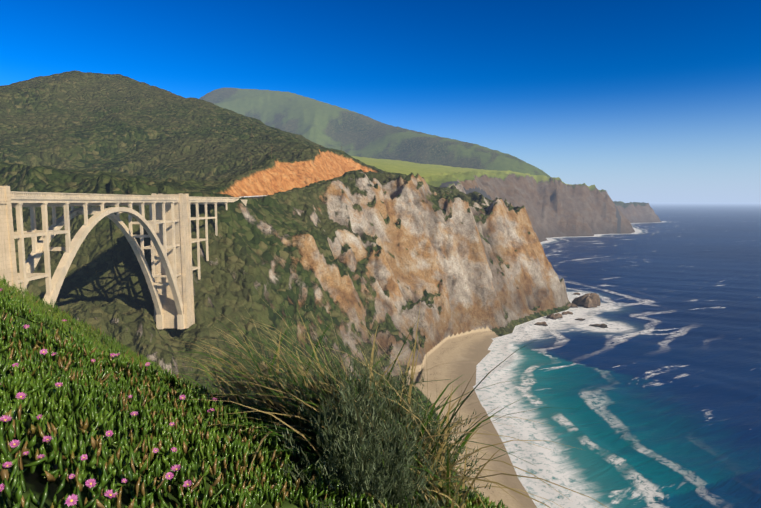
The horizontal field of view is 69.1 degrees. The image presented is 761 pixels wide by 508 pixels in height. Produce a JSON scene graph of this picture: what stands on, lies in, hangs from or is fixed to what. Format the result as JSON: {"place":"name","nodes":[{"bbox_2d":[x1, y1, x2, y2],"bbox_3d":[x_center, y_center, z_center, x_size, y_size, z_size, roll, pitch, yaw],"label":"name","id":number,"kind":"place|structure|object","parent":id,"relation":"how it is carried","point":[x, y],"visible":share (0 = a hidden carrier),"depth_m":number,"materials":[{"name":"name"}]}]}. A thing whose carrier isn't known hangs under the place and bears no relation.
{"place":"outdoors","nodes":[
{"label":"outdoors","id":0,"kind":"place"},
{"bbox_2d":[0,186,194,327],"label":"bridge piers","id":1,"kind":"structure","parent":0,"point":[8,268],"depth_m":205.46,"materials":[{"name":"beige concrete"}]},
{"bbox_2d":[0,70,661,507],"bbox_3d":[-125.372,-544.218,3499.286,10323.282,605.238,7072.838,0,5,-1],"label":"terrain","id":2,"kind":"structure","parent":0,"point":[394,232],"depth_m":332.13,"materials":[{"name":"green plant"}]},
{"bbox_2d":[10,191,246,328],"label":"bridge","id":3,"kind":"structure","parent":2,"relation":"on","point":[32,201],"depth_m":146.26,"materials":[{"name":"concrete"}]},
{"bbox_2d":[0,275,507,507],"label":"ice plant","id":4,"kind":"object","parent":2,"relation":"on","point":[95,401],"visible":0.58,"depth_m":3.68,"materials":[{"name":"green plant"}]},
{"bbox_2d":[0,288,216,506],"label":"pink flowers","id":5,"kind":"object","parent":4,"relation":"attached to","point":[87,482],"visible":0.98,"depth_m":2.57,"materials":[{"name":"pink plant"}]},
{"bbox_2d":[4,351,214,501],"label":"flower centers","id":6,"kind":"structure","parent":5,"relation":"on","point":[71,500],"depth_m":2.56,"materials":[{"name":"yellow"}]},
{"bbox_2d":[265,340,490,507],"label":"sage bushes","id":7,"kind":"object","parent":2,"relation":"on","point":[388,482],"visible":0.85,"depth_m":4.00,"materials":[{"name":"green plant"}]},
{"bbox_2d":[162,294,607,507],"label":"grass clumps","id":8,"kind":"object","parent":2,"relation":"on","point":[272,396],"visible":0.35,"depth_m":4.86,"materials":[{"name":"green plant"}]},
{"bbox_2d":[0,0,760,202],"label":"sky","id":9,"kind":"structure","parent":0,"point":[631,100],"materials":[{"name":"blue"}]},
{"bbox_2d":[473,202,760,507],"bbox_3d":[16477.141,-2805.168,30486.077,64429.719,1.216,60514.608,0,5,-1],"label":"sea","id":10,"kind":"structure","parent":0,"point":[660,376],"depth_m":271.99,"materials":[{"name":"blue liquid"}]},
{"bbox_2d":[534,293,607,327],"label":"sea rocks","id":11,"kind":"object","parent":10,"relation":"in","point":[589,300],"visible":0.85,"depth_m":438.85,"materials":[{"name":"grey stone"}]}
]}

